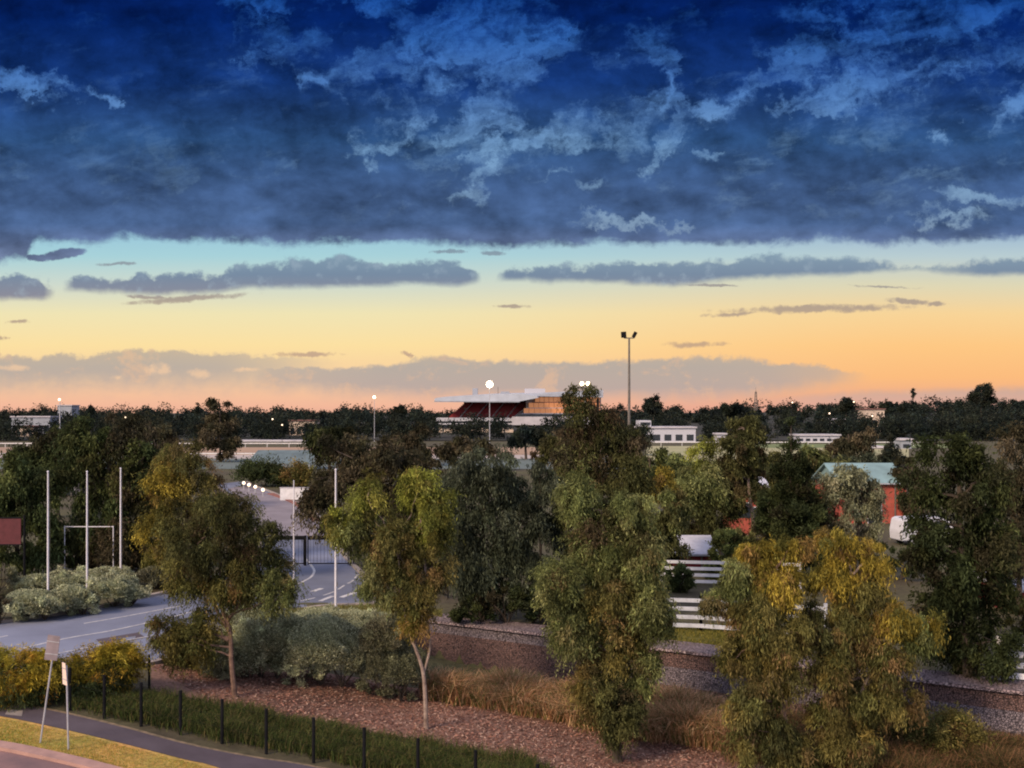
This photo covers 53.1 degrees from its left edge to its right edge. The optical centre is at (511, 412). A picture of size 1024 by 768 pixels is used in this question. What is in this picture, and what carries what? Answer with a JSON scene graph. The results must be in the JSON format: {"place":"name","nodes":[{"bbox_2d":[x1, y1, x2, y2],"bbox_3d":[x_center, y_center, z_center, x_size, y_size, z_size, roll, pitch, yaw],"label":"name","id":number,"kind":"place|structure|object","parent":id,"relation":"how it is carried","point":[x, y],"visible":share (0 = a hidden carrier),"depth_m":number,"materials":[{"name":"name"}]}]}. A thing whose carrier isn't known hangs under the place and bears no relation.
{"place":"outdoors","nodes":[
{"label":"outdoors","id":0,"kind":"place"},
{"bbox_2d":[0,751,76,767],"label":"road","id":1,"kind":"structure","parent":0,"point":[10,760],"depth_m":28.30,"materials":[{"name":"concrete"}]},
{"bbox_2d":[0,716,217,767],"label":"lawn","id":2,"kind":"structure","parent":0,"point":[128,755],"depth_m":29.95,"materials":[{"name":"plant"}]},
{"bbox_2d":[40,635,59,742],"bbox_3d":[-13.475,8.103,29.837,0.643,3.295,0.086,0,0,0],"label":"street sign","id":3,"kind":"object","parent":2,"relation":"on","point":[52,648],"visible":0.91,"depth_m":29.81,"materials":[{"name":"metal"}]},
{"bbox_2d":[62,662,68,749],"bbox_3d":[-12.873,8.512,29.547,0.194,2.650,0.086,0,0,0],"label":"street sign","id":4,"kind":"object","parent":2,"relation":"on","point":[65,673],"visible":0.9,"depth_m":29.54,"materials":[{"name":"metal"}]},
{"bbox_2d":[0,703,315,767],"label":"path","id":5,"kind":"structure","parent":0,"point":[219,759],"depth_m":30.92,"materials":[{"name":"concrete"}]},
{"bbox_2d":[0,481,363,666],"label":"road","id":6,"kind":"structure","parent":0,"point":[34,631],"depth_m":48.13,"materials":[{"name":"grey asphalt"}]},
{"bbox_2d":[1,488,256,622],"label":"kerb","id":7,"kind":"structure","parent":6,"relation":"on","point":[64,612],"depth_m":48.11,"materials":[{"name":"concrete"}]},
{"bbox_2d":[264,535,351,565],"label":"vehicle gate","id":8,"kind":"structure","parent":6,"relation":"on","point":[305,538],"depth_m":63.57,"materials":[{"name":"black metal"}]},
{"bbox_2d":[292,603,442,626],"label":"verge grass","id":9,"kind":"structure","parent":0,"point":[439,613],"depth_m":49.12,"materials":[{"name":"green plant"}]},
{"bbox_2d":[0,440,1023,767],"bbox_3d":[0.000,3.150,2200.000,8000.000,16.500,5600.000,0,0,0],"label":"ground","id":10,"kind":"structure","parent":0,"point":[902,588],"depth_m":52.39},
{"bbox_2d":[0,564,20,591],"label":"shrub","id":11,"kind":"object","parent":10,"relation":"on","point":[11,571],"visible":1,"depth_m":53.60,"materials":[{"name":"green plant"}]},
{"bbox_2d":[0,515,25,588],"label":"notice board","id":12,"kind":"object","parent":10,"relation":"on","point":[10,530],"visible":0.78,"depth_m":55.03,"materials":[{"name":"red metal"}]},
{"bbox_2d":[0,588,67,621],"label":"shrub","id":13,"kind":"object","parent":10,"relation":"on","point":[30,602],"visible":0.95,"depth_m":46.33,"materials":[{"name":"green plant"}]},
{"bbox_2d":[10,416,61,433],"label":"house","id":14,"kind":"structure","parent":10,"relation":"on","point":[41,420],"depth_m":420.00,"materials":[{"name":"concrete"}]},
{"bbox_2d":[0,422,73,519],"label":"eucalyptus tree","id":15,"kind":"object","parent":10,"relation":"on","point":[37,450],"visible":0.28,"depth_m":89.25,"materials":[{"name":"green plant"}]},
{"bbox_2d":[0,446,74,576],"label":"eucalyptus tree","id":16,"kind":"object","parent":10,"relation":"on","point":[25,490],"visible":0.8,"depth_m":57.73,"materials":[{"name":"green plant"}]},
{"bbox_2d":[0,642,83,711],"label":"yellow bush","id":17,"kind":"object","parent":10,"relation":"on","point":[26,682],"visible":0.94,"depth_m":33.02,"materials":[{"name":"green plant"}]},
{"bbox_2d":[47,471,49,589],"bbox_3d":[-23.035,6.235,50.836,0.264,6.730,0.264,0,0,0],"label":"flagpole","id":18,"kind":"object","parent":10,"relation":"on","point":[48,501],"visible":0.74,"depth_m":50.80,"materials":[{"name":"metal"}]},
{"bbox_2d":[0,740,121,767],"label":"kerb","id":19,"kind":"structure","parent":10,"relation":"on","point":[47,755],"depth_m":28.70,"materials":[{"name":"pink concrete"}]},
{"bbox_2d":[8,564,134,589],"bbox_3d":[-23.703,8.841,54.808,6.900,1.476,3.812,0,0,0],"label":"shrub","id":20,"kind":"object","parent":10,"relation":"on","point":[59,576],"visible":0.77,"depth_m":54.02,"materials":[{"name":"green plant"}]},
{"bbox_2d":[51,583,100,616],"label":"shrub","id":21,"kind":"object","parent":10,"relation":"on","point":[76,596],"visible":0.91,"depth_m":47.68,"materials":[{"name":"green plant"}]},
{"bbox_2d":[86,471,88,586],"bbox_3d":[-21.827,6.286,52.595,0.264,6.628,0.264,0,0,0],"label":"flagpole","id":22,"kind":"object","parent":10,"relation":"on","point":[87,500],"visible":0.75,"depth_m":52.56,"materials":[{"name":"metal"}]},
{"bbox_2d":[53,635,157,701],"bbox_3d":[-13.918,8.921,34.868,3.568,2.871,3.208,0,0,0],"label":"yellow bush","id":23,"kind":"object","parent":10,"relation":"on","point":[111,661],"visible":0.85,"depth_m":34.44,"materials":[{"name":"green plant"}]},
{"bbox_2d":[45,407,176,572],"bbox_3d":[-23.621,4.804,60.365,7.163,10.270,5.542,0,0,0],"label":"eucalyptus tree","id":24,"kind":"object","parent":10,"relation":"on","point":[96,456],"visible":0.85,"depth_m":59.39,"materials":[{"name":"green plant"}]},
{"bbox_2d":[85,568,152,607],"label":"shrub","id":25,"kind":"object","parent":10,"relation":"on","point":[116,585],"visible":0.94,"depth_m":49.58,"materials":[{"name":"green plant"}]},
{"bbox_2d":[119,478,164,571],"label":"eucalyptus tree","id":26,"kind":"object","parent":10,"relation":"on","point":[139,556],"visible":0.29,"depth_m":59.37,"materials":[{"name":"green plant"}]},
{"bbox_2d":[117,419,193,508],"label":"eucalyptus tree","id":27,"kind":"object","parent":10,"relation":"on","point":[163,434],"visible":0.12,"depth_m":98.31,"materials":[{"name":"green plant"}]},
{"bbox_2d":[133,565,192,588],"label":"shrub","id":28,"kind":"object","parent":10,"relation":"on","point":[145,575],"visible":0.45,"depth_m":54.50,"materials":[{"name":"green plant"}]},
{"bbox_2d":[13,703,324,767],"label":"path edge","id":29,"kind":"object","parent":10,"relation":"on","point":[176,740],"visible":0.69,"depth_m":31.33,"materials":[{"name":"concrete"}]},
{"bbox_2d":[125,437,237,580],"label":"eucalyptus tree","id":30,"kind":"object","parent":10,"relation":"on","point":[163,517],"visible":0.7,"depth_m":55.10,"materials":[{"name":"green plant"}]},
{"bbox_2d":[219,605,291,640],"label":"shrub","id":31,"kind":"object","parent":10,"relation":"on","point":[234,618],"visible":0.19,"depth_m":43.69,"materials":[{"name":"green plant"}]},
{"bbox_2d":[226,450,290,487],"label":"shrub","id":32,"kind":"object","parent":10,"relation":"on","point":[259,470],"visible":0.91,"depth_m":131.26,"materials":[{"name":"green plant"}]},
{"bbox_2d":[229,485,322,535],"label":"forecourt","id":33,"kind":"structure","parent":10,"relation":"on","point":[278,510],"depth_m":99.20,"materials":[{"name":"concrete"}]},
{"bbox_2d":[249,450,318,467],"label":"long shelter","id":34,"kind":"object","parent":10,"relation":"on","point":[284,454],"visible":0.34,"depth_m":172.64,"materials":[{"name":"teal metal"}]},
{"bbox_2d":[270,454,316,486],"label":"shrub","id":35,"kind":"object","parent":10,"relation":"on","point":[299,474],"visible":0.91,"depth_m":129.38,"materials":[{"name":"green plant"}]},
{"bbox_2d":[279,487,307,499],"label":"wall","id":36,"kind":"structure","parent":10,"relation":"on","point":[286,492],"depth_m":110.85,"materials":[{"name":"white paint"}]},
{"bbox_2d":[51,655,538,767],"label":"post fence","id":37,"kind":"object","parent":10,"relation":"on","point":[222,739],"visible":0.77,"depth_m":31.62,"materials":[{"name":"black metal"}]},
{"bbox_2d":[0,447,601,454],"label":"racetrack","id":38,"kind":"structure","parent":10,"relation":"on","point":[256,449],"depth_m":264.24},
{"bbox_2d":[0,459,615,468],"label":"turf","id":39,"kind":"structure","parent":10,"relation":"on","point":[227,464],"depth_m":187.57,"materials":[{"name":"green plant"}]},
{"bbox_2d":[189,397,244,461],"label":"umbrella tree","id":40,"kind":"object","parent":39,"relation":"on","point":[217,424],"visible":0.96,"depth_m":196.59,"materials":[{"name":"green plant"}]},
{"bbox_2d":[507,423,545,458],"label":"eucalyptus tree","id":41,"kind":"object","parent":39,"relation":"on","point":[523,435],"visible":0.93,"depth_m":207.11,"materials":[{"name":"green plant"}]},
{"bbox_2d":[59,684,559,767],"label":"green grass strip","id":42,"kind":"object","parent":10,"relation":"on","point":[209,730],"depth_m":32.71,"materials":[{"name":"green plant"}]},
{"bbox_2d":[297,423,363,470],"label":"eucalyptus tree","id":43,"kind":"object","parent":10,"relation":"on","point":[318,433],"visible":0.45,"depth_m":156.06,"materials":[{"name":"green plant"}]},
{"bbox_2d":[333,469,337,606],"bbox_3d":[-8.547,6.162,49.638,0.288,6.925,0.288,0,0,0],"label":"flagpole","id":44,"kind":"object","parent":10,"relation":"on","point":[336,565],"visible":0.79,"depth_m":49.60,"materials":[{"name":"metal"}]},
{"bbox_2d":[287,602,389,628],"bbox_3d":[-8.222,9.284,45.234,6.509,1.829,4.554,0,0,0],"label":"shrub","id":45,"kind":"object","parent":10,"relation":"on","point":[353,615],"visible":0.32,"depth_m":45.17,"materials":[{"name":"green plant"}]},
{"bbox_2d":[289,431,447,553],"bbox_3d":[-7.923,5.312,58.367,9.302,8.598,5.312,0,0,0],"label":"eucalyptus tree","id":46,"kind":"object","parent":10,"relation":"on","point":[356,456],"visible":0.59,"depth_m":57.78,"materials":[{"name":"green plant"}]},
{"bbox_2d":[374,422,441,460],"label":"eucalyptus tree","id":47,"kind":"object","parent":10,"relation":"on","point":[412,440],"visible":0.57,"depth_m":182.00,"materials":[{"name":"green plant"}]},
{"bbox_2d":[435,434,497,467],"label":"eucalyptus tree","id":48,"kind":"object","parent":10,"relation":"on","point":[454,448],"visible":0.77,"depth_m":166.18,"materials":[{"name":"green plant"}]},
{"bbox_2d":[151,664,798,767],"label":"mulch bed","id":49,"kind":"object","parent":10,"relation":"on","point":[156,681],"visible":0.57,"depth_m":36.40,"materials":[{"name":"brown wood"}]},
{"bbox_2d":[198,639,251,679],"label":"shrub","id":50,"kind":"object","parent":49,"relation":"on","point":[217,672],"visible":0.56,"depth_m":37.89,"materials":[{"name":"green plant"}]},
{"bbox_2d":[138,488,313,697],"bbox_3d":[-10.073,6.446,36.487,6.063,7.557,3.302,0,0,0],"label":"eucalyptus tree","id":51,"kind":"object","parent":49,"relation":"on","point":[277,591],"visible":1,"depth_m":36.02,"materials":[{"name":"green plant"}]},
{"bbox_2d":[219,611,308,678],"bbox_3d":[-9.425,8.872,39.184,3.543,2.748,2.695,0,0,0],"label":"shrub","id":52,"kind":"object","parent":49,"relation":"on","point":[250,636],"visible":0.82,"depth_m":38.41,"materials":[{"name":"green plant"}]},
{"bbox_2d":[266,611,378,688],"bbox_3d":[-7.224,9.101,39.317,4.382,3.070,3.324,0,0,0],"label":"shrub","id":53,"kind":"object","parent":49,"relation":"on","point":[340,638],"visible":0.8,"depth_m":38.46,"materials":[{"name":"green plant"}]},
{"bbox_2d":[352,611,430,700],"bbox_3d":[-4.604,9.218,39.200,3.070,3.573,3.146,0,0,0],"label":"shrub","id":54,"kind":"object","parent":49,"relation":"on","point":[398,658],"visible":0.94,"depth_m":38.24,"materials":[{"name":"green plant"}]},
{"bbox_2d":[318,465,466,729],"bbox_3d":[-4.149,6.489,35.768,5.190,9.371,3.055,0,0,0],"label":"eucalyptus tree","id":55,"kind":"object","parent":49,"relation":"on","point":[390,541],"visible":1,"depth_m":35.38,"materials":[{"name":"green plant"}]},
{"bbox_2d":[528,469,682,765],"bbox_3d":[2.979,6.662,33.372,5.190,9.690,3.498,0,0,0],"label":"eucalyptus tree","id":56,"kind":"object","parent":49,"relation":"on","point":[603,558],"visible":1,"depth_m":32.87,"materials":[{"name":"green plant"}]},
{"bbox_2d":[693,533,824,767],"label":"eucalyptus tree","id":57,"kind":"object","parent":49,"relation":"on","point":[756,580],"visible":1,"depth_m":30.95,"materials":[{"name":"green plant"}]},
{"bbox_2d":[712,699,1023,767],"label":"dry undergrowth","id":58,"kind":"object","parent":49,"relation":"on","point":[901,756],"visible":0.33,"depth_m":32.19,"materials":[{"name":"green plant"}]},
{"bbox_2d":[793,525,950,767],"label":"eucalyptus tree","id":59,"kind":"object","parent":49,"relation":"on","point":[846,713],"visible":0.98,"depth_m":31.23,"materials":[{"name":"green plant"}]},
{"bbox_2d":[871,700,1018,767],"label":"shrub","id":60,"kind":"object","parent":49,"relation":"on","point":[945,736],"visible":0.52,"depth_m":32.94,"materials":[{"name":"green plant"}]},
{"bbox_2d":[430,443,538,622],"bbox_3d":[-1.400,5.668,46.828,5.663,8.678,4.628,0,0,0],"label":"eucalyptus tree","id":61,"kind":"object","parent":10,"relation":"on","point":[506,553],"visible":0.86,"depth_m":46.05,"materials":[{"name":"green plant"}]},
{"bbox_2d":[444,578,546,623],"bbox_3d":[-0.369,8.488,46.117,5.284,2.166,3.049,0,0,0],"label":"shrub","id":62,"kind":"object","parent":10,"relation":"on","point":[478,606],"visible":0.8,"depth_m":45.40,"materials":[{"name":"green plant"}]},
{"bbox_2d":[0,389,1023,440],"bbox_3d":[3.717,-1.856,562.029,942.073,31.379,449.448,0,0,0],"label":"wood","id":63,"kind":"object","parent":10,"relation":"on","point":[962,415],"visible":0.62,"depth_m":387.86,"materials":[{"name":"green plant"}]},
{"bbox_2d":[433,388,602,431],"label":"grandstand","id":64,"kind":"object","parent":10,"relation":"on","point":[530,407],"visible":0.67,"depth_m":449.49,"materials":[{"name":"metal"}]},
{"bbox_2d":[516,460,566,622],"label":"eucalyptus tree","id":65,"kind":"object","parent":10,"relation":"on","point":[541,523],"visible":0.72,"depth_m":45.95,"materials":[{"name":"green plant"}]},
{"bbox_2d":[530,431,566,473],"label":"eucalyptus tree","id":66,"kind":"object","parent":10,"relation":"on","point":[547,443],"visible":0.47,"depth_m":155.86,"materials":[{"name":"green plant"}]},
{"bbox_2d":[400,664,743,752],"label":"dry tussock grass","id":67,"kind":"structure","parent":10,"relation":"on","point":[683,716],"depth_m":37.99,"materials":[{"name":"brown plant"}]},
{"bbox_2d":[546,382,660,578],"bbox_3d":[4.031,4.078,46.944,5.677,11.052,4.554,0,0,33],"label":"eucalyptus tree","id":68,"kind":"object","parent":10,"relation":"on","point":[582,450],"visible":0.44,"depth_m":46.62,"materials":[{"name":"green plant"}]},
{"bbox_2d":[621,331,636,428],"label":"floodlight mast","id":69,"kind":"object","parent":10,"relation":"on","point":[623,334],"visible":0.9,"depth_m":149.84,"materials":[{"name":"metal"}]},
{"bbox_2d":[635,423,655,451],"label":"eucalyptus tree","id":70,"kind":"object","parent":10,"relation":"on","point":[644,430],"visible":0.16,"depth_m":226.72,"materials":[{"name":"green plant"}]},
{"bbox_2d":[621,446,678,514],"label":"eucalyptus tree","id":71,"kind":"object","parent":10,"relation":"on","point":[661,455],"visible":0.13,"depth_m":94.86,"materials":[{"name":"green plant"}]},
{"bbox_2d":[641,393,664,419],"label":"skyline tree","id":72,"kind":"object","parent":10,"relation":"on","point":[653,406],"visible":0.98,"depth_m":418.91,"materials":[{"name":"green plant"}]},
{"bbox_2d":[634,420,696,441],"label":"white building","id":73,"kind":"structure","parent":10,"relation":"on","point":[674,433],"depth_m":330.00,"materials":[{"name":"metal"}]},
{"bbox_2d":[644,461,699,572],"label":"eucalyptus tree","id":74,"kind":"object","parent":10,"relation":"on","point":[668,526],"visible":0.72,"depth_m":57.89,"materials":[{"name":"green plant"}]},
{"bbox_2d":[663,561,696,592],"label":"shrub","id":75,"kind":"object","parent":10,"relation":"on","point":[680,581],"visible":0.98,"depth_m":53.91,"materials":[{"name":"green plant"}]},
{"bbox_2d":[665,452,694,489],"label":"eucalyptus tree","id":76,"kind":"object","parent":10,"relation":"on","point":[677,457],"visible":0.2,"depth_m":116.13,"materials":[{"name":"green plant"}]},
{"bbox_2d":[669,535,712,566],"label":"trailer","id":77,"kind":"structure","parent":10,"relation":"on","point":[699,545],"depth_m":62.67,"materials":[{"name":"metal"}]},
{"bbox_2d":[657,434,753,553],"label":"eucalyptus tree","id":78,"kind":"object","parent":10,"relation":"on","point":[704,488],"visible":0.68,"depth_m":66.02,"materials":[{"name":"green plant"}]},
{"bbox_2d":[410,613,1023,739],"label":"retaining wall","id":79,"kind":"structure","parent":10,"relation":"on","point":[500,644],"depth_m":40.60,"materials":[{"name":"stone"}]},
{"bbox_2d":[700,527,742,578],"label":"shrub","id":80,"kind":"object","parent":10,"relation":"on","point":[732,537],"visible":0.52,"depth_m":58.18,"materials":[{"name":"green plant"}]},
{"bbox_2d":[662,558,800,586],"bbox_3d":[11.836,8.790,55.904,7.662,1.620,0.222,0,0,9],"label":"rail fence","id":81,"kind":"object","parent":10,"relation":"on","point":[703,568],"visible":0.19,"depth_m":56.05,"materials":[{"name":"white paint"}]},
{"bbox_2d":[720,400,753,419],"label":"skyline tree","id":82,"kind":"object","parent":10,"relation":"on","point":[733,409],"visible":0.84,"depth_m":498.25,"materials":[{"name":"green plant"}]},
{"bbox_2d":[716,409,774,526],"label":"eucalyptus tree","id":83,"kind":"object","parent":10,"relation":"on","point":[752,458],"visible":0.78,"depth_m":66.56,"materials":[{"name":"green plant"}]},
{"bbox_2d":[723,477,767,533],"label":"red shed","id":84,"kind":"structure","parent":10,"relation":"on","point":[745,527],"depth_m":80.00,"materials":[{"name":"brick"}]},
{"bbox_2d":[668,595,826,630],"bbox_3d":[9.508,8.765,43.853,7.654,1.670,0.487,0,0,18],"label":"rail fence","id":85,"kind":"object","parent":10,"relation":"on","point":[700,625],"visible":0.16,"depth_m":44.40,"materials":[{"name":"white paint"}]},
{"bbox_2d":[728,416,852,573],"bbox_3d":[15.828,4.981,57.976,6.620,9.649,6.586,0,0,33],"label":"conifer tree","id":86,"kind":"object","parent":10,"relation":"on","point":[791,510],"visible":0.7,"depth_m":57.68,"materials":[{"name":"green plant"}]},
{"bbox_2d":[789,434,840,441],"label":"long shed","id":87,"kind":"structure","parent":10,"relation":"on","point":[814,437],"depth_m":335.00,"materials":[{"name":"metal"}]},
{"bbox_2d":[798,442,851,489],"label":"eucalyptus tree","id":88,"kind":"object","parent":10,"relation":"on","point":[817,458],"visible":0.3,"depth_m":103.23,"materials":[{"name":"green plant"}]},
{"bbox_2d":[837,397,855,415],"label":"skyline tree","id":89,"kind":"object","parent":10,"relation":"on","point":[846,403],"visible":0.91,"depth_m":558.39,"materials":[{"name":"green plant"}]},
{"bbox_2d":[807,462,889,571],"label":"eucalyptus tree","id":90,"kind":"object","parent":10,"relation":"on","point":[861,494],"visible":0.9,"depth_m":57.99,"materials":[{"name":"green plant"}]},
{"bbox_2d":[824,426,880,462],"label":"eucalyptus tree","id":91,"kind":"object","parent":10,"relation":"on","point":[856,443],"visible":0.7,"depth_m":140.76,"materials":[{"name":"green plant"}]},
{"bbox_2d":[831,451,881,462],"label":"eucalyptus tree","id":92,"kind":"object","parent":10,"relation":"on","point":[866,458],"visible":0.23,"depth_m":125.98,"materials":[{"name":"green plant"}]},
{"bbox_2d":[811,463,905,522],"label":"brick building","id":93,"kind":"structure","parent":10,"relation":"on","point":[880,471],"depth_m":88.69,"materials":[{"name":"brick"}]},
{"bbox_2d":[856,408,885,426],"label":"house","id":94,"kind":"structure","parent":10,"relation":"on","point":[870,411],"depth_m":430.00,"materials":[{"name":"tile"}]},
{"bbox_2d":[837,539,918,579],"bbox_3d":[20.757,8.316,58.361,5.047,2.510,2.890,0,0,0],"label":"shrub","id":95,"kind":"object","parent":10,"relation":"on","point":[892,549],"visible":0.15,"depth_m":57.97,"materials":[{"name":"green plant"}]},
{"bbox_2d":[876,433,907,469],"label":"conifer tree","id":96,"kind":"object","parent":10,"relation":"on","point":[889,452],"visible":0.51,"depth_m":162.60,"materials":[{"name":"green plant"}]},
{"bbox_2d":[887,456,932,515],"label":"eucalyptus tree","id":97,"kind":"object","parent":10,"relation":"on","point":[898,463],"visible":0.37,"depth_m":88.06,"materials":[{"name":"green plant"}]},
{"bbox_2d":[890,516,952,544],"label":"parked van","id":98,"kind":"object","parent":10,"relation":"on","point":[895,524],"visible":0.25,"depth_m":73.55,"materials":[{"name":"paint"}]},
{"bbox_2d":[885,428,1023,685],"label":"eucalyptus tree","id":99,"kind":"object","parent":10,"relation":"on","point":[959,589],"visible":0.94,"depth_m":36.06,"materials":[{"name":"green plant"}]},
{"bbox_2d":[966,382,997,417],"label":"skyline tree","id":100,"kind":"object","parent":10,"relation":"on","point":[985,394],"visible":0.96,"depth_m":518.17,"materials":[{"name":"green plant"}]},
{"bbox_2d":[978,419,1023,615],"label":"eucalyptus tree","id":101,"kind":"object","parent":10,"relation":"on","point":[1016,432],"visible":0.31,"depth_m":47.24,"materials":[{"name":"green plant"}]},
{"bbox_2d":[998,595,1023,639],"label":"shrub","id":102,"kind":"object","parent":10,"relation":"on","point":[1020,628],"visible":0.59,"depth_m":42.72,"materials":[{"name":"green plant"}]},
{"bbox_2d":[0,0,1023,412],"label":"sky","id":103,"kind":"structure","parent":0,"point":[319,205],"materials":[{"name":"blue"}]},
{"bbox_2d":[4,411,1022,439],"bbox_3d":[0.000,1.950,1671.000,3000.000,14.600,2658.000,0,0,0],"label":"hills","id":104,"kind":"structure","parent":0,"point":[444,436],"depth_m":399.44,"materials":[{"name":"green plant"}]},
{"bbox_2d":[640,622,763,646],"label":"terrace grass","id":105,"kind":"structure","parent":0,"point":[714,634],"depth_m":43.37,"materials":[{"name":"green plant"}]},
{"bbox_2d":[646,446,908,461],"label":"field","id":106,"kind":"structure","parent":0,"point":[677,449],"depth_m":257.23,"materials":[{"name":"green plant"}]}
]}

